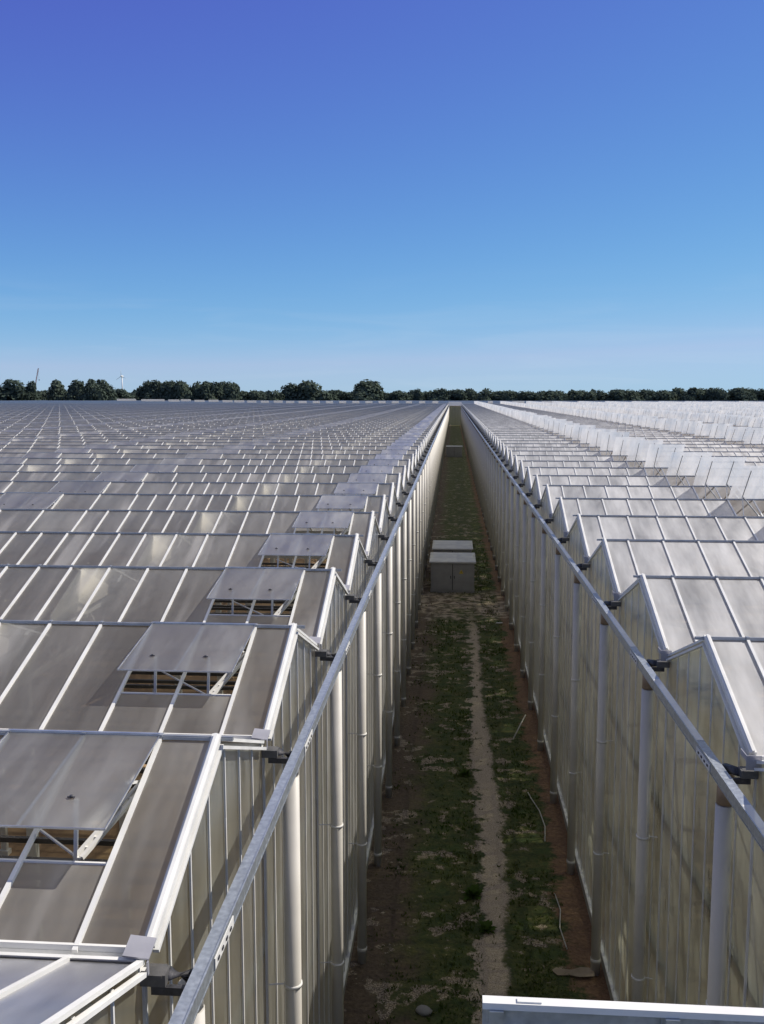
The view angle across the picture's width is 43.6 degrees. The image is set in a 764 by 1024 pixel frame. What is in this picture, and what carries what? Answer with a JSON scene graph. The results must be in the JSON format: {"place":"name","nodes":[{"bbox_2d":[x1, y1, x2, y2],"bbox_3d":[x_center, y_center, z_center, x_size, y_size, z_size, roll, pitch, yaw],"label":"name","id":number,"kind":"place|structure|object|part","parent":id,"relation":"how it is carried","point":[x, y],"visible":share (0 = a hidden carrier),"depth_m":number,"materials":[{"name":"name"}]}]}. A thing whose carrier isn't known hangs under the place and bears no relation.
{"place":"outdoors","nodes":[
{"label":"outdoors","id":0,"kind":"place"},
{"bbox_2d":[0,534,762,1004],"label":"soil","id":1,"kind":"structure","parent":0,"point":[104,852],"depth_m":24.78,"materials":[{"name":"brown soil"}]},
{"bbox_2d":[0,0,763,393],"label":"sky","id":2,"kind":"structure","parent":0,"point":[259,195],"materials":[{"name":"blue"}]},
{"bbox_2d":[366,539,575,1023],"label":"grass","id":3,"kind":"structure","parent":0,"point":[470,855],"depth_m":25.10,"materials":[{"name":"green plant"}]},
{"bbox_2d":[344,425,610,1023],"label":"grass strip","id":4,"kind":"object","parent":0,"point":[458,515],"depth_m":24.41,"materials":[{"name":"green plant"}]},
{"bbox_2d":[415,1005,431,1015],"bbox_3d":[0.771,9.189,17.627,0.331,0.136,0.241,1,7,4],"label":"stone","id":5,"kind":"object","parent":4,"relation":"on","point":[423,1010],"visible":1,"depth_m":17.55,"materials":[{"name":"stone"}]},
{"bbox_2d":[429,552,475,592],"bbox_3d":[4.181,3.590,56.688,2.680,1.980,3.360,1,7,4],"label":"electrical cabinet","id":6,"kind":"object","parent":4,"relation":"on","point":[451,572],"visible":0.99,"depth_m":55.13,"materials":[{"name":"grey metal"}]},
{"bbox_3d":[3.454,3.757,55.146,1.180,1.500,0.058,1,7,4],"label":"door","id":7,"kind":"part","parent":6,"relation":"part of","materials":[{"name":"grey paint"}]},
{"bbox_3d":[4.671,3.768,55.056,1.180,1.500,0.058,1,7,4],"label":"door","id":8,"kind":"part","parent":6,"relation":"part of","materials":[{"name":"grey paint"}]},
{"bbox_2d":[432,540,472,552],"bbox_3d":[4.531,3.008,61.491,2.560,1.980,3.460,1,7,4],"label":"electrical cabinet","id":9,"kind":"object","parent":4,"relation":"on","point":[456,546],"visible":0.33,"depth_m":60.38,"materials":[{"name":"grey metal"}]},
{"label":"door","id":10,"kind":"part","parent":9,"relation":"part of","materials":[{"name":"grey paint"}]},
{"bbox_2d":[446,446,462,456],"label":"electrical cabinet","id":11,"kind":"object","parent":4,"relation":"on","point":[453,451],"visible":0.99,"depth_m":177.44,"materials":[{"name":"grey metal"}]},
{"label":"door","id":12,"kind":"part","parent":11,"relation":"part of","materials":[{"name":"grey paint"}]},
{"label":"door","id":13,"kind":"part","parent":11,"relation":"part of","materials":[{"name":"grey paint"}]},
{"bbox_2d":[459,768,470,776],"bbox_3d":[2.497,7.783,28.634,0.372,0.211,0.464,3,7,20],"label":"weed","id":14,"kind":"object","parent":4,"relation":"on","point":[465,772],"visible":1,"depth_m":28.59,"materials":[{"name":"green plant"}]},
{"bbox_2d":[463,884,482,899],"bbox_3d":[2.057,8.616,21.681,0.506,0.232,0.543,1,7,4],"label":"weed","id":15,"kind":"object","parent":4,"relation":"on","point":[474,890],"visible":1,"depth_m":21.68,"materials":[{"name":"green plant"}]},
{"bbox_2d":[479,919,496,933],"bbox_3d":[2.252,8.800,20.309,0.413,0.198,0.408,1,7,4],"label":"weed","id":16,"kind":"object","parent":4,"relation":"on","point":[487,927],"visible":1,"depth_m":20.33,"materials":[{"name":"green plant"}]},
{"bbox_2d":[512,715,525,739],"bbox_3d":[4.610,7.217,32.096,0.039,0.437,1.403,3,8,25],"label":"stick","id":17,"kind":"object","parent":4,"relation":"on","point":[518,728],"visible":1,"depth_m":31.99,"materials":[{"name":"grey wood"}]},
{"bbox_2d":[527,792,545,841],"bbox_3d":[4.229,8.194,25.833,0.170,0.041,3.010,0,7,0],"label":"hose","id":18,"kind":"object","parent":4,"relation":"on","point":[541,817],"visible":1,"depth_m":25.42,"materials":[{"name":"grey plastic"}]},
{"bbox_2d":[554,893,567,948],"bbox_3d":[3.858,8.819,20.680,0.103,0.037,2.202,1,7,5],"label":"hose","id":19,"kind":"object","parent":4,"relation":"on","point":[560,920],"visible":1,"depth_m":20.63,"materials":[{"name":"grey plastic"}]},
{"bbox_2d":[552,967,593,976],"bbox_3d":[3.756,9.023,18.749,0.830,0.069,0.267,1,7,4],"label":"cardboard","id":20,"kind":"object","parent":4,"relation":"on","point":[582,972],"visible":1,"depth_m":18.74,"materials":[{"name":"cardboard"}]},
{"bbox_2d":[482,995,763,1023],"bbox_3d":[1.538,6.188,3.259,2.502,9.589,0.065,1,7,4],"label":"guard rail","id":21,"kind":"object","parent":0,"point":[511,1010],"visible":1,"depth_m":2.76,"materials":[{"name":"white metal"}]},
{"label":"ground","id":22,"kind":"structure","parent":0,"visible":0},
{"bbox_2d":[0,379,24,400],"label":"tree","id":23,"kind":"object","parent":22,"relation":"on","point":[10,390],"visible":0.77,"depth_m":621.50,"materials":[{"name":"green plant"}]},
{"bbox_2d":[22,381,36,399],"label":"tree","id":24,"kind":"object","parent":22,"relation":"on","point":[30,392],"visible":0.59,"depth_m":637.30,"materials":[{"name":"green plant"}]},
{"bbox_2d":[36,391,45,399],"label":"tree","id":25,"kind":"object","parent":22,"relation":"on","point":[39,396],"visible":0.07,"depth_m":666.77,"materials":[{"name":"green plant"}]},
{"bbox_2d":[38,390,46,399],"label":"tree","id":26,"kind":"object","parent":22,"relation":"on","point":[42,393],"visible":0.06,"depth_m":674.82,"materials":[{"name":"green plant"}]},
{"bbox_2d":[46,379,64,399],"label":"tree","id":27,"kind":"object","parent":22,"relation":"on","point":[56,389],"visible":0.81,"depth_m":634.14,"materials":[{"name":"green plant"}]},
{"bbox_2d":[62,380,84,399],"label":"tree","id":28,"kind":"object","parent":22,"relation":"on","point":[75,388],"visible":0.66,"depth_m":628.62,"materials":[{"name":"green plant"}]},
{"bbox_2d":[77,379,107,400],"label":"tree","id":29,"kind":"object","parent":22,"relation":"on","point":[91,390],"visible":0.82,"depth_m":620.10,"materials":[{"name":"green plant"}]},
{"bbox_2d":[96,379,118,399],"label":"tree","id":30,"kind":"object","parent":22,"relation":"on","point":[109,390],"visible":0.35,"depth_m":633.88,"materials":[{"name":"green plant"}]},
{"bbox_2d":[115,389,134,398],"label":"tree","id":31,"kind":"object","parent":22,"relation":"on","point":[122,394],"visible":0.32,"depth_m":656.18,"materials":[{"name":"green plant"}]},
{"bbox_2d":[136,380,151,399],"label":"tree","id":32,"kind":"object","parent":22,"relation":"on","point":[139,393],"visible":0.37,"depth_m":644.92,"materials":[{"name":"green plant"}]},
{"bbox_2d":[142,380,161,398],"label":"tree","id":33,"kind":"object","parent":22,"relation":"on","point":[149,393],"visible":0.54,"depth_m":640.49,"materials":[{"name":"green plant"}]},
{"bbox_2d":[149,380,163,398],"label":"tree","id":34,"kind":"object","parent":22,"relation":"on","point":[156,385],"visible":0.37,"depth_m":641.12,"materials":[{"name":"green plant"}]},
{"bbox_2d":[156,380,174,399],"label":"tree","id":35,"kind":"object","parent":22,"relation":"on","point":[165,394],"visible":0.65,"depth_m":636.82,"materials":[{"name":"green plant"}]},
{"bbox_2d":[165,381,176,395],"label":"tree","id":36,"kind":"object","parent":22,"relation":"on","point":[170,388],"visible":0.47,"depth_m":635.82,"materials":[{"name":"green plant"}]},
{"bbox_2d":[172,380,194,399],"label":"tree","id":37,"kind":"object","parent":22,"relation":"on","point":[181,390],"visible":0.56,"depth_m":634.73,"materials":[{"name":"green plant"}]},
{"bbox_2d":[190,381,200,399],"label":"tree","id":38,"kind":"object","parent":22,"relation":"on","point":[195,384],"visible":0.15,"depth_m":645.51,"materials":[{"name":"green plant"}]},
{"bbox_2d":[191,382,211,399],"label":"tree","id":39,"kind":"object","parent":22,"relation":"on","point":[196,392],"visible":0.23,"depth_m":638.48,"materials":[{"name":"green plant"}]},
{"bbox_2d":[199,381,218,399],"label":"tree","id":40,"kind":"object","parent":22,"relation":"on","point":[206,393],"visible":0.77,"depth_m":635.77,"materials":[{"name":"green plant"}]},
{"bbox_2d":[210,381,224,399],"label":"tree","id":41,"kind":"object","parent":22,"relation":"on","point":[217,388],"visible":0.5,"depth_m":638.01,"materials":[{"name":"green plant"}]},
{"bbox_2d":[0,403,448,1023],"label":"greenhouse","id":42,"kind":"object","parent":22,"relation":"on","point":[226,883],"visible":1,"depth_m":14.19,"materials":[{"name":"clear glass"}]},
{"bbox_2d":[221,383,240,399],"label":"tree","id":43,"kind":"object","parent":22,"relation":"on","point":[231,391],"visible":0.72,"depth_m":631.83,"materials":[{"name":"green plant"}]},
{"bbox_2d":[224,381,239,387],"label":"tree","id":44,"kind":"object","parent":22,"relation":"on","point":[229,383],"visible":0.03,"depth_m":645.67,"materials":[{"name":"green plant"}]},
{"bbox_2d":[240,390,247,398],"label":"tree","id":45,"kind":"object","parent":22,"relation":"on","point":[245,394],"visible":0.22,"depth_m":642.44,"materials":[{"name":"green plant"}]},
{"bbox_2d":[240,391,247,399],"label":"tree","id":46,"kind":"object","parent":22,"relation":"on","point":[241,396],"visible":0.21,"depth_m":641.24,"materials":[{"name":"green plant"}]},
{"bbox_2d":[247,390,266,399],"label":"tree","id":47,"kind":"object","parent":22,"relation":"on","point":[253,395],"visible":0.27,"depth_m":639.28,"materials":[{"name":"green plant"}]},
{"bbox_2d":[256,391,267,399],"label":"tree","id":48,"kind":"object","parent":22,"relation":"on","point":[262,396],"visible":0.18,"depth_m":643.23,"materials":[{"name":"green plant"}]},
{"bbox_2d":[261,390,284,399],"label":"tree","id":49,"kind":"object","parent":22,"relation":"on","point":[275,395],"visible":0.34,"depth_m":632.07,"materials":[{"name":"green plant"}]},
{"bbox_2d":[280,382,304,400],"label":"tree","id":50,"kind":"object","parent":22,"relation":"on","point":[289,391],"visible":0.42,"depth_m":614.90,"materials":[{"name":"green plant"}]},
{"bbox_2d":[295,380,332,400],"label":"tree","id":51,"kind":"object","parent":22,"relation":"on","point":[310,391],"visible":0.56,"depth_m":614.09,"materials":[{"name":"green plant"}]},
{"bbox_2d":[326,390,338,400],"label":"tree","id":52,"kind":"object","parent":22,"relation":"on","point":[334,395],"visible":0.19,"depth_m":625.87,"materials":[{"name":"green plant"}]},
{"bbox_2d":[332,389,342,396],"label":"tree","id":53,"kind":"object","parent":22,"relation":"on","point":[337,392],"visible":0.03,"depth_m":645.11,"materials":[{"name":"green plant"}]},
{"bbox_2d":[37,389,644,399],"bbox_3d":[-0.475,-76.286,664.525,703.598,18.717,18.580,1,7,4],"label":"undergrowth","id":54,"kind":"object","parent":22,"relation":"on","point":[268,392],"depth_m":668.82,"materials":[{"name":"green plant"}]},
{"bbox_2d":[338,391,353,399],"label":"tree","id":55,"kind":"object","parent":22,"relation":"on","point":[345,395],"visible":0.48,"depth_m":629.54,"materials":[{"name":"green plant"}]},
{"bbox_2d":[350,379,383,400],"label":"tree","id":56,"kind":"object","parent":22,"relation":"on","point":[371,390],"visible":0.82,"depth_m":610.60,"materials":[{"name":"green plant"}]},
{"bbox_2d":[0,399,763,424],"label":"greenhouse","id":57,"kind":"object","parent":22,"relation":"on","point":[454,412],"visible":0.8,"depth_m":430.50,"materials":[{"name":"glass"}]},
{"bbox_2d":[382,390,405,399],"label":"tree","id":58,"kind":"object","parent":22,"relation":"on","point":[387,397],"visible":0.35,"depth_m":626.96,"materials":[{"name":"green plant"}]},
{"bbox_2d":[389,391,410,400],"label":"tree","id":59,"kind":"object","parent":22,"relation":"on","point":[407,397],"visible":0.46,"depth_m":624.73,"materials":[{"name":"green plant"}]},
{"bbox_2d":[410,391,426,399],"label":"tree","id":60,"kind":"object","parent":22,"relation":"on","point":[412,396],"visible":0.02,"depth_m":632.72,"materials":[{"name":"green plant"}]},
{"bbox_2d":[413,388,425,400],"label":"tree","id":61,"kind":"object","parent":22,"relation":"on","point":[418,396],"visible":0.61,"depth_m":612.99,"materials":[{"name":"green plant"}]},
{"bbox_2d":[423,391,431,400],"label":"tree","id":62,"kind":"object","parent":22,"relation":"on","point":[426,395],"visible":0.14,"depth_m":618.39,"materials":[{"name":"green plant"}]},
{"bbox_2d":[427,388,446,400],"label":"tree","id":63,"kind":"object","parent":22,"relation":"on","point":[433,396],"visible":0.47,"depth_m":602.51,"materials":[{"name":"green plant"}]},
{"bbox_2d":[436,388,453,400],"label":"tree","id":64,"kind":"object","parent":22,"relation":"on","point":[447,394],"visible":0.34,"depth_m":602.80,"materials":[{"name":"green plant"}]},
{"bbox_2d":[451,389,471,400],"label":"tree","id":65,"kind":"object","parent":22,"relation":"on","point":[459,395],"visible":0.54,"depth_m":603.08,"materials":[{"name":"green plant"}]},
{"bbox_2d":[464,388,473,400],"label":"tree","id":66,"kind":"object","parent":22,"relation":"on","point":[466,391],"visible":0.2,"depth_m":608.38,"materials":[{"name":"green plant"}]},
{"bbox_2d":[468,389,479,400],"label":"tree","id":67,"kind":"object","parent":22,"relation":"on","point":[474,395],"visible":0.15,"depth_m":608.41,"materials":[{"name":"green plant"}]},
{"bbox_2d":[472,388,493,400],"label":"tree","id":68,"kind":"object","parent":22,"relation":"on","point":[485,395],"visible":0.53,"depth_m":600.31,"materials":[{"name":"green plant"}]},
{"bbox_2d":[491,390,503,400],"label":"tree","id":69,"kind":"object","parent":22,"relation":"on","point":[495,396],"visible":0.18,"depth_m":600.33,"materials":[{"name":"green plant"}]},
{"bbox_2d":[497,391,505,400],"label":"tree","id":70,"kind":"object","parent":22,"relation":"on","point":[501,398],"visible":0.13,"depth_m":599.84,"materials":[{"name":"green plant"}]},
{"bbox_2d":[503,390,519,400],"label":"tree","id":71,"kind":"object","parent":22,"relation":"on","point":[509,395],"visible":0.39,"depth_m":586.33,"materials":[{"name":"green plant"}]},
{"bbox_2d":[514,391,537,400],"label":"tree","id":72,"kind":"object","parent":22,"relation":"on","point":[527,396],"visible":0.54,"depth_m":582.37,"materials":[{"name":"green plant"}]},
{"bbox_2d":[535,391,558,400],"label":"tree","id":73,"kind":"object","parent":22,"relation":"on","point":[540,397],"visible":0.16,"depth_m":586.48,"materials":[{"name":"green plant"}]},
{"bbox_2d":[542,390,563,400],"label":"tree","id":74,"kind":"object","parent":22,"relation":"on","point":[556,397],"visible":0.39,"depth_m":585.92,"materials":[{"name":"green plant"}]},
{"bbox_2d":[555,390,565,397],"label":"tree","id":75,"kind":"object","parent":22,"relation":"on","point":[560,392],"visible":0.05,"depth_m":603.78,"materials":[{"name":"green plant"}]},
{"bbox_2d":[561,390,574,400],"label":"tree","id":76,"kind":"object","parent":22,"relation":"on","point":[567,395],"visible":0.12,"depth_m":597.52,"materials":[{"name":"green plant"}]},
{"bbox_2d":[566,390,584,400],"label":"tree","id":77,"kind":"object","parent":22,"relation":"on","point":[576,396],"visible":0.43,"depth_m":585.57,"materials":[{"name":"green plant"}]},
{"bbox_2d":[581,391,597,400],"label":"tree","id":78,"kind":"object","parent":22,"relation":"on","point":[591,396],"visible":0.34,"depth_m":582.65,"materials":[{"name":"green plant"}]},
{"bbox_2d":[595,390,609,400],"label":"tree","id":79,"kind":"object","parent":22,"relation":"on","point":[598,392],"visible":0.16,"depth_m":593.32,"materials":[{"name":"green plant"}]},
{"bbox_2d":[597,389,626,400],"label":"tree","id":80,"kind":"object","parent":22,"relation":"on","point":[615,395],"visible":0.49,"depth_m":584.29,"materials":[{"name":"green plant"}]},
{"bbox_2d":[461,401,763,1007],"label":"greenhouse","id":81,"kind":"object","parent":22,"relation":"on","point":[578,500],"visible":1,"depth_m":19.11,"materials":[{"name":"white glass"}]},
{"bbox_2d":[622,389,645,400],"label":"tree","id":82,"kind":"object","parent":22,"relation":"on","point":[632,395],"visible":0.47,"depth_m":587.35,"materials":[{"name":"green plant"}]},
{"bbox_2d":[636,389,647,396],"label":"tree","id":83,"kind":"object","parent":22,"relation":"on","point":[641,392],"visible":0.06,"depth_m":599.67,"materials":[{"name":"green plant"}]},
{"bbox_2d":[643,389,654,400],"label":"tree","id":84,"kind":"object","parent":22,"relation":"on","point":[649,391],"visible":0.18,"depth_m":594.00,"materials":[{"name":"green plant"}]},
{"bbox_2d":[640,390,672,400],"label":"tree","id":85,"kind":"object","parent":22,"relation":"on","point":[662,395],"visible":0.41,"depth_m":586.02,"materials":[{"name":"green plant"}]},
{"bbox_2d":[669,391,677,400],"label":"tree","id":86,"kind":"object","parent":22,"relation":"on","point":[674,396],"visible":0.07,"depth_m":594.18,"materials":[{"name":"green plant"}]},
{"bbox_2d":[669,387,685,399],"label":"tree","id":87,"kind":"object","parent":22,"relation":"on","point":[678,391],"visible":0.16,"depth_m":599.85,"materials":[{"name":"green plant"}]},
{"bbox_2d":[678,387,698,400],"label":"tree","id":88,"kind":"object","parent":22,"relation":"on","point":[690,394],"visible":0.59,"depth_m":580.24,"materials":[{"name":"green plant"}]},
{"bbox_2d":[696,388,705,400],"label":"tree","id":89,"kind":"object","parent":22,"relation":"on","point":[701,394],"visible":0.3,"depth_m":583.86,"materials":[{"name":"green plant"}]},
{"bbox_2d":[704,387,729,400],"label":"tree","id":90,"kind":"object","parent":22,"relation":"on","point":[714,394],"visible":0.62,"depth_m":578.60,"materials":[{"name":"green plant"}]},
{"bbox_2d":[722,389,741,400],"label":"tree","id":91,"kind":"object","parent":22,"relation":"on","point":[730,397],"visible":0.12,"depth_m":585.89,"materials":[{"name":"green plant"}]},
{"bbox_2d":[729,388,757,400],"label":"tree","id":92,"kind":"object","parent":22,"relation":"on","point":[743,395],"visible":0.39,"depth_m":578.33,"materials":[{"name":"green plant"}]},
{"bbox_2d":[746,387,755,395],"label":"tree","id":93,"kind":"object","parent":22,"relation":"on","point":[750,390],"visible":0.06,"depth_m":593.12,"materials":[{"name":"green plant"}]},
{"bbox_2d":[753,388,763,400],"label":"tree","id":94,"kind":"object","parent":22,"relation":"on","point":[759,393],"visible":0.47,"depth_m":586.57,"materials":[{"name":"green plant"}]}
]}

